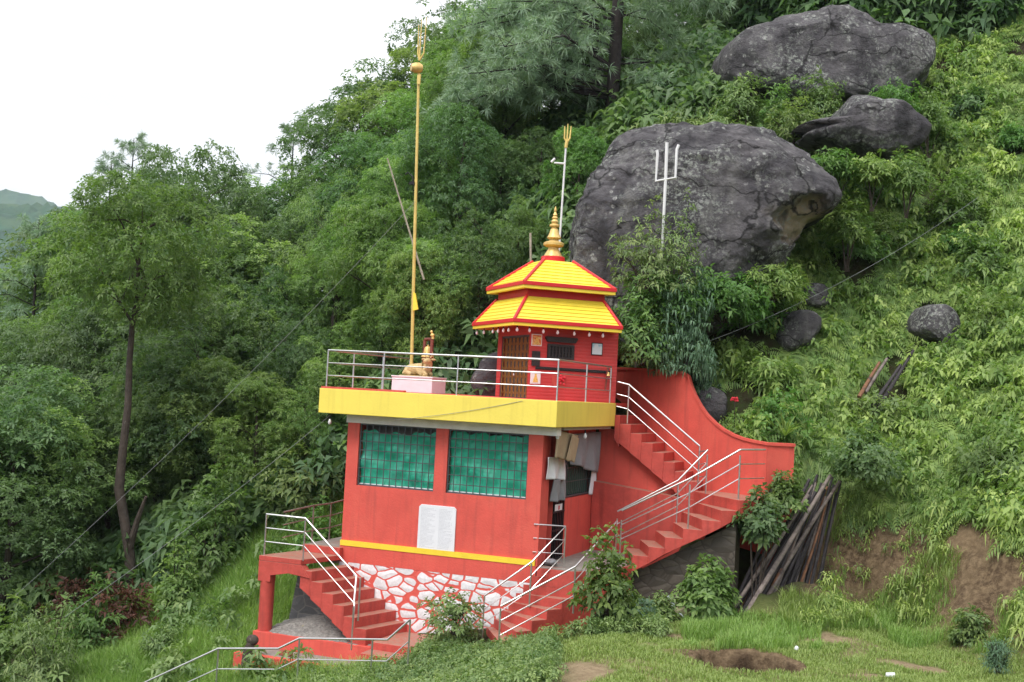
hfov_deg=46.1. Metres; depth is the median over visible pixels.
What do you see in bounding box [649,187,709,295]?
shrub
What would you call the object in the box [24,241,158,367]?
broadleaf tree
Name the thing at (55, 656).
shrub
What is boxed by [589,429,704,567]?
retaining wall
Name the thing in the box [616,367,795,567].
parapet wall
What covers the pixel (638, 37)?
broadleaf tree
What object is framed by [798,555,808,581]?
wooden pole
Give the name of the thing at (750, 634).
tall grass
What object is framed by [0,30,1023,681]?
ground
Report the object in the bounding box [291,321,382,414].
broadleaf tree
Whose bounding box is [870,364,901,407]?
wooden pole
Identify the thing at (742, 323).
shrub
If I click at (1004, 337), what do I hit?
hillside weeds
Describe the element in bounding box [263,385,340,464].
broadleaf tree
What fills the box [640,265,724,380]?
shrub
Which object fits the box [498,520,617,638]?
railing
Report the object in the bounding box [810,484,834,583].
wooden pole
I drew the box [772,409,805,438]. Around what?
spiky plant
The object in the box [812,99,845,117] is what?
shrub
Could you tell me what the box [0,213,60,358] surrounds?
tree
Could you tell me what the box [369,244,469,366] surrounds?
broadleaf tree
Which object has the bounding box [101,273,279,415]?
broadleaf tree
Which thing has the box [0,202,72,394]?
hill
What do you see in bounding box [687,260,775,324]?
shrub
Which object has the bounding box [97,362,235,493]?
broadleaf tree
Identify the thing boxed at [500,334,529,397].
door
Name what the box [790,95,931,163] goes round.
boulder
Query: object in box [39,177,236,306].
broadleaf tree
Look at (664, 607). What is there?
shrub
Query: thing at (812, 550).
wooden pole
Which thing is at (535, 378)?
picture
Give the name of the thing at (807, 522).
wooden pole
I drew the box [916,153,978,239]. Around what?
shrub
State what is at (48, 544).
broadleaf tree
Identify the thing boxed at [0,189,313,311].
hill
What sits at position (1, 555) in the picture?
broadleaf tree
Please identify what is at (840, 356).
fern hillside
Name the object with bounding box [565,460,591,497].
window
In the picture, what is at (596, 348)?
framed notice
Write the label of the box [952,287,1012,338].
shrub
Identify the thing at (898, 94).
shrub
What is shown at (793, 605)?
bank grass
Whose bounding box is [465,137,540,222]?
broadleaf tree
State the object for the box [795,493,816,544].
wooden pole
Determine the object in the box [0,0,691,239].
sky
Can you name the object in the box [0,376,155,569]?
broadleaf tree
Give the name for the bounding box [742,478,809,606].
wooden pole
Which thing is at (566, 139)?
trident pole
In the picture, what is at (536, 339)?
picture
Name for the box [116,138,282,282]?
broadleaf tree
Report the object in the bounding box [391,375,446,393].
pedestal
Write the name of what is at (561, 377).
flower garland
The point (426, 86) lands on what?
broadleaf tree
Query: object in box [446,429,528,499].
window
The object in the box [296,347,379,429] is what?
broadleaf tree
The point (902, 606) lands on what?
bank weeds
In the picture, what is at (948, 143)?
shrub
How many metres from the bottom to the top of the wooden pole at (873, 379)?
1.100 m
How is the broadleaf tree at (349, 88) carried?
on the ground at (980, 580)
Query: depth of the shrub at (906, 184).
36.76 m
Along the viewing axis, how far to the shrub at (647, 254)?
33.09 m
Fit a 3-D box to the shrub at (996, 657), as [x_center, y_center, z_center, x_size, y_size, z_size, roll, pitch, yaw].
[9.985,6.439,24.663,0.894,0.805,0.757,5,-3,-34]
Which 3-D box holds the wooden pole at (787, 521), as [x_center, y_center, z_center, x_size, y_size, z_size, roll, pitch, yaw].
[6.493,5.186,30.077,2.733,3.245,0.118,5,-3,-37]
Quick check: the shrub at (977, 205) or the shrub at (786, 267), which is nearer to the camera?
the shrub at (786, 267)
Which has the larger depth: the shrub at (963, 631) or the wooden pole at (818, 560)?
the wooden pole at (818, 560)
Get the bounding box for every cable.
[15,204,412,595]
[65,416,328,616]
[395,401,520,419]
[634,198,976,365]
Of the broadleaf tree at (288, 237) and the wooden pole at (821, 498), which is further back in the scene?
the broadleaf tree at (288, 237)
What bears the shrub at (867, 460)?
on the ground at (980, 580)
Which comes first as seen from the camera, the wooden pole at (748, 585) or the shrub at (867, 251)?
the wooden pole at (748, 585)
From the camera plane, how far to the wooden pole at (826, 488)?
31.07 m
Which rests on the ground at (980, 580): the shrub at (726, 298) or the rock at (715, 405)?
the rock at (715, 405)
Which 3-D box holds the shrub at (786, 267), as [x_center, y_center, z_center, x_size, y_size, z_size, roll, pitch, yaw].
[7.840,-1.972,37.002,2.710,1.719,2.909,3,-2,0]
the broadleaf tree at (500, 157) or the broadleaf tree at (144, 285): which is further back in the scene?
the broadleaf tree at (500, 157)
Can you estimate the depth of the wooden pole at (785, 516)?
29.96 m
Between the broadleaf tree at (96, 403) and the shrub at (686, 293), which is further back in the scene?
the broadleaf tree at (96, 403)
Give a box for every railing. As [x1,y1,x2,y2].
[144,619,410,681]
[263,513,360,649]
[282,499,343,542]
[326,349,611,402]
[481,523,565,638]
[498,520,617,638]
[615,449,707,546]
[616,381,699,483]
[619,449,765,553]
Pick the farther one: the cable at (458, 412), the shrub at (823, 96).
the shrub at (823, 96)
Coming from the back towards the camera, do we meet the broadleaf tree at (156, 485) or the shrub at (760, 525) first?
the broadleaf tree at (156, 485)
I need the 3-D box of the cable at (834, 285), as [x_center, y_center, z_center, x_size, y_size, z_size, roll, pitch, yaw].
[8.777,-1.867,34.730,11.309,5.808,0.010,4,-3,-20]
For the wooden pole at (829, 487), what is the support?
on the ground at (980, 580)
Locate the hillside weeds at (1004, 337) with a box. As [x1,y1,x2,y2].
[614,22,1023,541]
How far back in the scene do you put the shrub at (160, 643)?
30.51 m
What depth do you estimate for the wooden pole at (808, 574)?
30.57 m
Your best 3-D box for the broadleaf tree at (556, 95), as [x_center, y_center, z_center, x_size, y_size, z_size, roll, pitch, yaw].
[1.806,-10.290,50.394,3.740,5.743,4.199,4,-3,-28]
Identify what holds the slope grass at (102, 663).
on the ground at (980, 580)
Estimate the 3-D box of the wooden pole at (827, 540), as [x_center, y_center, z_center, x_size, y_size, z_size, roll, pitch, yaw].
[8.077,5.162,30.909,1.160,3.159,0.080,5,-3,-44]
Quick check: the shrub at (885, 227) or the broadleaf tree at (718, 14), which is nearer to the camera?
the shrub at (885, 227)
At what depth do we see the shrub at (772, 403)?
32.79 m
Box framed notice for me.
[591,343,602,355]
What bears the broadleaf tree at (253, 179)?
on the ground at (980, 580)
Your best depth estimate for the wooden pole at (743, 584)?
29.64 m
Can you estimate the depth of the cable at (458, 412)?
28.80 m
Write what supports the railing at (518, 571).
on the staircase at (711, 514)
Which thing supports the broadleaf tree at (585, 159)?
on the ground at (980, 580)
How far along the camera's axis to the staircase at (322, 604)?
29.20 m
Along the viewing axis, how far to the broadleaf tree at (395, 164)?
43.41 m
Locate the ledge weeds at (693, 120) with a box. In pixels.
[627,94,857,164]
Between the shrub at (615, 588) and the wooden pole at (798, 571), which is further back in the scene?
the wooden pole at (798, 571)
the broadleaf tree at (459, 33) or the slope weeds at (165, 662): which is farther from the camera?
the broadleaf tree at (459, 33)
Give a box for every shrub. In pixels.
[0,587,90,681]
[0,588,49,681]
[34,564,124,640]
[48,571,126,658]
[71,578,166,643]
[135,621,185,662]
[145,524,206,621]
[166,452,251,585]
[243,431,342,523]
[281,494,341,565]
[416,586,485,637]
[566,522,643,620]
[592,593,658,629]
[605,194,695,294]
[611,261,688,368]
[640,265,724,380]
[645,254,718,324]
[645,589,682,622]
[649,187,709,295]
[670,553,742,621]
[679,106,777,130]
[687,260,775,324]
[687,357,721,399]
[708,565,737,620]
[711,71,770,123]
[714,282,796,336]
[726,482,792,597]
[727,314,762,326]
[729,352,805,390]
[741,384,814,440]
[744,257,812,306]
[753,74,802,142]
[761,96,823,150]
[761,466,808,517]
[769,262,814,296]
[793,64,848,156]
[811,145,862,190]
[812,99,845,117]
[813,184,875,271]
[815,210,897,264]
[822,419,921,483]
[839,167,902,206]
[842,388,913,431]
[847,148,902,211]
[860,205,910,250]
[868,76,926,111]
[878,145,941,217]
[911,81,955,161]
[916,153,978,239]
[923,117,977,156]
[936,222,979,256]
[943,425,1023,482]
[943,603,993,647]
[944,84,986,118]
[945,220,1018,280]
[947,189,991,228]
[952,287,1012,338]
[978,635,1018,673]
[995,121,1023,151]
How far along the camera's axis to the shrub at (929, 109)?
41.66 m
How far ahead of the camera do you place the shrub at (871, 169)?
36.69 m
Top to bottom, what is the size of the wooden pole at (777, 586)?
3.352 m
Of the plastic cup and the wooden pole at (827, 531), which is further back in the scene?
the wooden pole at (827, 531)
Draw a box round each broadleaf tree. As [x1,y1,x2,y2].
[0,176,226,339]
[0,182,123,344]
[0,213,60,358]
[0,243,90,383]
[0,275,97,393]
[0,317,107,423]
[0,363,105,556]
[0,368,113,510]
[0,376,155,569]
[0,426,106,630]
[0,500,21,559]
[1,291,163,510]
[17,445,129,558]
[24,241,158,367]
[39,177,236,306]
[41,168,231,590]
[48,224,245,414]
[49,274,243,485]
[50,393,175,531]
[73,351,227,504]
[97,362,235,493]
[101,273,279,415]
[103,322,283,493]
[115,219,295,371]
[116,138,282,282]
[129,166,283,283]
[149,355,299,485]
[159,211,320,377]
[163,283,294,386]
[172,172,290,254]
[179,186,317,306]
[194,377,316,488]
[211,374,292,454]
[223,222,333,355]
[223,263,336,385]
[232,162,342,290]
[252,318,353,414]
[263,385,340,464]
[266,182,363,293]
[272,244,371,353]
[273,56,425,207]
[274,103,384,248]
[283,169,405,343]
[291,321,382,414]
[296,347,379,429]
[304,124,462,239]
[307,189,422,330]
[317,194,440,366]
[329,46,459,201]
[349,50,500,179]
[357,128,473,273]
[369,233,487,359]
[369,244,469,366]
[383,0,538,134]
[391,101,533,249]
[395,36,532,174]
[421,0,606,123]
[425,199,523,346]
[448,29,570,150]
[461,0,626,112]
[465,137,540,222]
[488,195,548,272]
[501,125,567,186]
[519,40,592,120]
[539,125,608,208]
[564,1,647,95]
[587,0,657,55]
[621,13,677,66]
[634,0,702,45]
[666,0,700,26]
[680,0,700,23]
[689,0,738,28]
[718,0,754,28]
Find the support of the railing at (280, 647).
on the ground at (980, 580)
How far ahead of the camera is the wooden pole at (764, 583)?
29.61 m
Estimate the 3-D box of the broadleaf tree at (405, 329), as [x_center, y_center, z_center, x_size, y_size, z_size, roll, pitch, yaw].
[-2.558,-0.564,38.099,4.022,5.855,4.061,3,-2,6]
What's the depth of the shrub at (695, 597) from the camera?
28.26 m
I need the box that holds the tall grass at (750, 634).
[641,567,1023,653]
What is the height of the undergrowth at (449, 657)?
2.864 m
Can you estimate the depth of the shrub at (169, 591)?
33.14 m
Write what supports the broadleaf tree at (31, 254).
on the ground at (980, 580)
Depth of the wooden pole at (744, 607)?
29.97 m
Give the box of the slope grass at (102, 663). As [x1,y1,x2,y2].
[2,477,391,681]
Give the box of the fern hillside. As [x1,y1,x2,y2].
[619,11,1023,559]
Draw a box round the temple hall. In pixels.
[318,386,626,632]
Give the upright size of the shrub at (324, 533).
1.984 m
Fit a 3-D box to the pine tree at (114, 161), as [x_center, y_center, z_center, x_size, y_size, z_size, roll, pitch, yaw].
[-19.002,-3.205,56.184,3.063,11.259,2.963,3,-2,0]
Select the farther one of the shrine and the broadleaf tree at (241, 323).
the broadleaf tree at (241, 323)
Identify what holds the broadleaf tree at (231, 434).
on the ground at (980, 580)
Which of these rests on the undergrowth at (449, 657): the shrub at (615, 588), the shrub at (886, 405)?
the shrub at (615, 588)
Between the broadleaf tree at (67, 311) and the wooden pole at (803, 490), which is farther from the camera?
the broadleaf tree at (67, 311)
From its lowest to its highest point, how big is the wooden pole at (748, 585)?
2.976 m
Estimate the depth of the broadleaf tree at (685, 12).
58.38 m
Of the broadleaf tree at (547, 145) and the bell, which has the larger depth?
the broadleaf tree at (547, 145)
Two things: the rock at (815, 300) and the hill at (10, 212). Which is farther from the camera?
the hill at (10, 212)
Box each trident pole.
[405,17,426,363]
[550,124,571,250]
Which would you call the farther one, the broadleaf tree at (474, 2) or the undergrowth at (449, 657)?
the broadleaf tree at (474, 2)
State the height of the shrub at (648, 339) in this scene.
3.140 m
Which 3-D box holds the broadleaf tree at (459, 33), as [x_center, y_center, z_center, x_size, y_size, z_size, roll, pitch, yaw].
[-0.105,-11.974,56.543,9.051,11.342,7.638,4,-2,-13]
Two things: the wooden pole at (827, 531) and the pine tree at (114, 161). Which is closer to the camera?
the wooden pole at (827, 531)
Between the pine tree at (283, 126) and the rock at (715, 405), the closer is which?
the rock at (715, 405)
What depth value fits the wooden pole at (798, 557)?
30.44 m
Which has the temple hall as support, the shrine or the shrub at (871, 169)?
the shrine
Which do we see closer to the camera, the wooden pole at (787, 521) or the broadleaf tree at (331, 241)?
the wooden pole at (787, 521)
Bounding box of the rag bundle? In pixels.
[543,558,556,565]
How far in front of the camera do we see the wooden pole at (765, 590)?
29.88 m
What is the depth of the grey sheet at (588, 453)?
31.80 m
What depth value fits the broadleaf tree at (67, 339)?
42.73 m
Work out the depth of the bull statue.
31.70 m
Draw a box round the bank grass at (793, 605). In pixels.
[770,486,1023,641]
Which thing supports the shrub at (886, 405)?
on the ground at (980, 580)
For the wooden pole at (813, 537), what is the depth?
30.82 m
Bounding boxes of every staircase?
[233,537,435,674]
[486,491,762,643]
[614,415,702,499]
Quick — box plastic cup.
[885,672,894,676]
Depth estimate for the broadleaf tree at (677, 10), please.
49.35 m
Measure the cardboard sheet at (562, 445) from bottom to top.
0.753 m
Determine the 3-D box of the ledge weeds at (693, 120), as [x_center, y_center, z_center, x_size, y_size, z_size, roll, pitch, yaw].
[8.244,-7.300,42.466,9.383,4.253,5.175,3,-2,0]
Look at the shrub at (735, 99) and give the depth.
41.08 m
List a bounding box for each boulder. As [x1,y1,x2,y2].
[568,121,842,362]
[711,4,935,116]
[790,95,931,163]
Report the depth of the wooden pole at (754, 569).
29.85 m
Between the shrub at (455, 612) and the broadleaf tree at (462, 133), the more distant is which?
the broadleaf tree at (462, 133)
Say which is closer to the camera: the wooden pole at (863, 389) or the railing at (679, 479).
the railing at (679, 479)
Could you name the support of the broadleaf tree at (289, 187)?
on the ground at (980, 580)
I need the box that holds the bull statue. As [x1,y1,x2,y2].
[400,352,435,376]
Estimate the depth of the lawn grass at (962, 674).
24.67 m
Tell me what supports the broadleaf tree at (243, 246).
on the ground at (980, 580)
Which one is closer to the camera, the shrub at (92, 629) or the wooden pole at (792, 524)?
the wooden pole at (792, 524)
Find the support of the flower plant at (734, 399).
on the ground at (980, 580)
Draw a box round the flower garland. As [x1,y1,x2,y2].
[558,374,565,385]
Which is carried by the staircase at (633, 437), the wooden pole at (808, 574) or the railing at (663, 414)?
the railing at (663, 414)
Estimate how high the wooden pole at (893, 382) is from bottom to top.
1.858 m
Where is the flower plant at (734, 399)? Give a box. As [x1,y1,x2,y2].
[730,397,738,426]
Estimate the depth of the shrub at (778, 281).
34.68 m
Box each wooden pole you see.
[734,494,808,607]
[735,484,808,610]
[737,517,777,596]
[738,487,801,611]
[740,499,810,611]
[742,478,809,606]
[743,474,831,613]
[743,541,770,589]
[753,485,812,589]
[762,491,816,593]
[766,480,840,594]
[770,538,795,586]
[773,482,816,592]
[775,512,799,554]
[776,474,818,573]
[778,501,820,588]
[784,492,822,585]
[785,489,825,584]
[788,513,820,583]
[791,483,821,580]
[792,529,814,581]
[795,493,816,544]
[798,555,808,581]
[800,486,827,554]
[800,504,826,581]
[803,496,826,581]
[804,528,820,583]
[805,477,833,576]
[808,521,822,583]
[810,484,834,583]
[813,481,830,583]
[814,534,824,580]
[816,480,841,582]
[819,492,836,583]
[857,361,880,398]
[864,358,887,393]
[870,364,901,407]
[875,349,914,410]
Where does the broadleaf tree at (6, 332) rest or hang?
on the ground at (980, 580)
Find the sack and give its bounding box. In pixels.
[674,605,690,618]
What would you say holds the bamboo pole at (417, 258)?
on the ground at (980, 580)
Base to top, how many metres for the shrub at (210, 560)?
3.863 m
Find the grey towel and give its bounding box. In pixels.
[550,479,565,501]
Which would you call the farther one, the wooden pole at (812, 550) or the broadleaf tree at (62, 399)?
the broadleaf tree at (62, 399)
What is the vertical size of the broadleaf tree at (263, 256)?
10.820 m
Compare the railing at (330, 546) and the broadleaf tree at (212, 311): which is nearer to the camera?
the railing at (330, 546)
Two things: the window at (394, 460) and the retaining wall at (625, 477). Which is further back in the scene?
the retaining wall at (625, 477)
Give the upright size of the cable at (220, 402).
10.509 m
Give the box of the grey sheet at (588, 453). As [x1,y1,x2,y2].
[570,432,600,472]
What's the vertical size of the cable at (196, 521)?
4.808 m
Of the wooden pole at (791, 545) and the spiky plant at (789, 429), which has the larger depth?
the spiky plant at (789, 429)
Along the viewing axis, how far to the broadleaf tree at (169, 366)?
37.44 m
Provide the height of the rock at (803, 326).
1.295 m
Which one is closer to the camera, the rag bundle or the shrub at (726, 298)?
the rag bundle
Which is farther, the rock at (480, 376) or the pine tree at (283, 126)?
the pine tree at (283, 126)
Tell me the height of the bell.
0.460 m
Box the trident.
[655,142,679,332]
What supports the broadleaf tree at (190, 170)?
on the ground at (980, 580)
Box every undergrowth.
[0,14,761,646]
[255,591,672,681]
[692,0,1023,45]
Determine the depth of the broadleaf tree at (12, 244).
55.58 m
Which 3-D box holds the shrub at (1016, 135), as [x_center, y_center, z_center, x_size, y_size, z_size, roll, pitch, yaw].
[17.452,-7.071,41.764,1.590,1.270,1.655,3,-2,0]
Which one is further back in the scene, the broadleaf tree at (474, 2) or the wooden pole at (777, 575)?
the broadleaf tree at (474, 2)
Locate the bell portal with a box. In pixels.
[421,338,433,375]
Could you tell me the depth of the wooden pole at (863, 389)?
34.27 m
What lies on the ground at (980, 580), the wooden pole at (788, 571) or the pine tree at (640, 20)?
the pine tree at (640, 20)
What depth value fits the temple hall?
29.51 m
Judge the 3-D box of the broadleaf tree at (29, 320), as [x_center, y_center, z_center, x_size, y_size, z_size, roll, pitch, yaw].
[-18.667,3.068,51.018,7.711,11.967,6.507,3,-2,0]
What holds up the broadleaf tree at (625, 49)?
on the ground at (980, 580)
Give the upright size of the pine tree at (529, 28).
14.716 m
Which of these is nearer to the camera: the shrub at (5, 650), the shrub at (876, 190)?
the shrub at (5, 650)
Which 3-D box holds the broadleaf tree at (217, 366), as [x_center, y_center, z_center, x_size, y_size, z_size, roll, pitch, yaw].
[-9.125,3.367,38.048,4.508,5.894,4.465,3,-2,9]
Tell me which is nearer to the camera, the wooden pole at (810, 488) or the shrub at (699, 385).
the wooden pole at (810, 488)
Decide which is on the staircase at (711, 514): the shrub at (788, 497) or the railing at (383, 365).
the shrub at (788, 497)
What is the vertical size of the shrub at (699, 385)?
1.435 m
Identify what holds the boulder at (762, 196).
on the ground at (980, 580)
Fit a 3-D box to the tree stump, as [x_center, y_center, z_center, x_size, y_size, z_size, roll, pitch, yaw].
[-6.194,7.492,28.383,0.440,1.161,0.314,2,-3,21]
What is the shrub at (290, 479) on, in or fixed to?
on the ground at (980, 580)
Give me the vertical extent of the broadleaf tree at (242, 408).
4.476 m
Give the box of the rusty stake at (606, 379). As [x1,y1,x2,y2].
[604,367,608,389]
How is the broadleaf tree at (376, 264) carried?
on the ground at (980, 580)
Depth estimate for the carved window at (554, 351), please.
31.77 m
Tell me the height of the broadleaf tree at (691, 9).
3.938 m
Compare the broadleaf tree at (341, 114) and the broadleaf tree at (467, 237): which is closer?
the broadleaf tree at (467, 237)
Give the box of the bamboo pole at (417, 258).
[387,158,424,279]
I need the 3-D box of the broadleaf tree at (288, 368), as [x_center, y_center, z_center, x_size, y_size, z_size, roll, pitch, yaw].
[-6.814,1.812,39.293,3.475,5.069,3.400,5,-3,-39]
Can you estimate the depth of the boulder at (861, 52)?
42.18 m
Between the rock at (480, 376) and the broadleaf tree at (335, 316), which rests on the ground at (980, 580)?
the broadleaf tree at (335, 316)
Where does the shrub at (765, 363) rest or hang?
on the ground at (980, 580)
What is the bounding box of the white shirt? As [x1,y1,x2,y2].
[546,457,565,479]
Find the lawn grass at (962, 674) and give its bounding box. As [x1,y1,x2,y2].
[557,587,1023,681]
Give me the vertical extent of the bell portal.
1.480 m
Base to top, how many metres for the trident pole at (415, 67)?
10.250 m
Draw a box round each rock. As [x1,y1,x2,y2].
[470,352,497,395]
[697,387,726,423]
[775,310,821,350]
[802,283,832,307]
[906,304,960,345]
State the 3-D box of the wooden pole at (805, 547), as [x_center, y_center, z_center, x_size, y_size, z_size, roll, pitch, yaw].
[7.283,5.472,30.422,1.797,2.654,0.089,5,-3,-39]
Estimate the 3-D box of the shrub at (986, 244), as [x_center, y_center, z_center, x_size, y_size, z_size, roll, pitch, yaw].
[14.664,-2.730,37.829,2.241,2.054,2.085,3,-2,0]
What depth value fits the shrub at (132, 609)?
33.00 m
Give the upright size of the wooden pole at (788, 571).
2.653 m
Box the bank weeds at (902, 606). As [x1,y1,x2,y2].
[796,482,1023,651]
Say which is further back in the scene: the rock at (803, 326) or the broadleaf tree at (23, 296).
the broadleaf tree at (23, 296)
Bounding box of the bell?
[421,340,433,357]
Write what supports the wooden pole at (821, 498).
on the wooden pole at (826, 488)
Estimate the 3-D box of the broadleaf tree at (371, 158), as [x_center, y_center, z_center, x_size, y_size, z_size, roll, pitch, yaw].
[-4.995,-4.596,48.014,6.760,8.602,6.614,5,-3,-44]
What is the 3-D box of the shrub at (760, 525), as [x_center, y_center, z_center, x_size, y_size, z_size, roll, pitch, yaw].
[5.926,5.136,29.216,1.618,3.448,1.499,5,-3,-39]
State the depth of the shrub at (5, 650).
31.05 m
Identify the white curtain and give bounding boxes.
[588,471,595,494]
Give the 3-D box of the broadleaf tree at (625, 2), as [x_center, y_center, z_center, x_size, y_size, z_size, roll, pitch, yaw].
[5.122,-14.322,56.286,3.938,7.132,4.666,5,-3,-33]
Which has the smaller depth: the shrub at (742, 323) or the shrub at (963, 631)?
the shrub at (963, 631)
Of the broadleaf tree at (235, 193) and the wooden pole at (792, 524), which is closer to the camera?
the wooden pole at (792, 524)
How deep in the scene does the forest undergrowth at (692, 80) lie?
37.48 m
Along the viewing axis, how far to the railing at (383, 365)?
29.65 m
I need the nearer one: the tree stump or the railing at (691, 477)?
the tree stump
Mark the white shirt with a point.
(556, 468)
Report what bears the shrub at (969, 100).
on the ground at (980, 580)
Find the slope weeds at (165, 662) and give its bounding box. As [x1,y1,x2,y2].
[0,494,320,681]
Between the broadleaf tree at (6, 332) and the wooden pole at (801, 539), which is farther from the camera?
the broadleaf tree at (6, 332)
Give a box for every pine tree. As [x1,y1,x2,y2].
[83,153,127,205]
[98,131,155,179]
[243,113,317,211]
[414,0,738,137]
[605,0,679,49]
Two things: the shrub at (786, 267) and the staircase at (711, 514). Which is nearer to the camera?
the staircase at (711, 514)
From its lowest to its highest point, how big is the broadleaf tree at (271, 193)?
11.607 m
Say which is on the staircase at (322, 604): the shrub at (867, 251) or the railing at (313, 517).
the railing at (313, 517)
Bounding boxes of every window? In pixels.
[357,423,436,491]
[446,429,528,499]
[547,344,574,359]
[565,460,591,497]
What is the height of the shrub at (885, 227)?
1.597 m
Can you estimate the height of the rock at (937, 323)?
1.700 m
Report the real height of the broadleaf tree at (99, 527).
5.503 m
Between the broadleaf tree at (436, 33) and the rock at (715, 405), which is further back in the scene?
the broadleaf tree at (436, 33)
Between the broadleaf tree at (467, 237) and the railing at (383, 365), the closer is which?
the railing at (383, 365)
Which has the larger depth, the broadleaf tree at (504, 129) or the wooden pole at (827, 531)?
the broadleaf tree at (504, 129)
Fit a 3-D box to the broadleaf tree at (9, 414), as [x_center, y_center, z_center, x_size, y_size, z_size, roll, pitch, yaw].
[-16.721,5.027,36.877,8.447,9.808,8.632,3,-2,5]
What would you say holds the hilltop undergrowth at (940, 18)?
on the ground at (980, 580)
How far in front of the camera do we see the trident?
33.91 m
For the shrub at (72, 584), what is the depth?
34.16 m
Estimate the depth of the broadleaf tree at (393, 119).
49.98 m
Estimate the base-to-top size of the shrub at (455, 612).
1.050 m
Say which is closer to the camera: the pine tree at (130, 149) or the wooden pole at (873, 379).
the wooden pole at (873, 379)
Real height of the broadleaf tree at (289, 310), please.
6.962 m
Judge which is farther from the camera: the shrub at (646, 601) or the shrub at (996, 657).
the shrub at (646, 601)
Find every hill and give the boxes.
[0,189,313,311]
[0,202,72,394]
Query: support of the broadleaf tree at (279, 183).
on the ground at (980, 580)
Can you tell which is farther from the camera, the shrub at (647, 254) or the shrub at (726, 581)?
the shrub at (647, 254)
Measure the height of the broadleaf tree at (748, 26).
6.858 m
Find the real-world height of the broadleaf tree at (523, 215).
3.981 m
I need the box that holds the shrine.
[472,206,622,402]
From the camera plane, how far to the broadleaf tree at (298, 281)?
43.13 m
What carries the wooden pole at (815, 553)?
on the ground at (980, 580)
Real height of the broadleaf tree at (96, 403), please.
6.458 m
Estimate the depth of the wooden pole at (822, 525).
31.07 m
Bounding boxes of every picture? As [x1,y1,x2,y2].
[530,371,540,383]
[531,334,541,345]
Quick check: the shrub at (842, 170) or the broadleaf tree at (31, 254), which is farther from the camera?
the broadleaf tree at (31, 254)
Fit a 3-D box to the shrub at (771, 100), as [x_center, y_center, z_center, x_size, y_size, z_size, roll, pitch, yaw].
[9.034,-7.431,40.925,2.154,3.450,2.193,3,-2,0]
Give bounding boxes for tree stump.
[240,635,258,671]
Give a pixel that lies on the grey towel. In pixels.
(558, 491)
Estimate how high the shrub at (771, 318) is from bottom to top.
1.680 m
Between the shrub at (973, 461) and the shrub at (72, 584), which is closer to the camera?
the shrub at (973, 461)
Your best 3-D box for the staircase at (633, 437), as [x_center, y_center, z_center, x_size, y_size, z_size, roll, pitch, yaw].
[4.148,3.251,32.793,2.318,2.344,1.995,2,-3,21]
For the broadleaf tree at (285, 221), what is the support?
on the ground at (980, 580)
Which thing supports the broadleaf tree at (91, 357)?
on the ground at (980, 580)

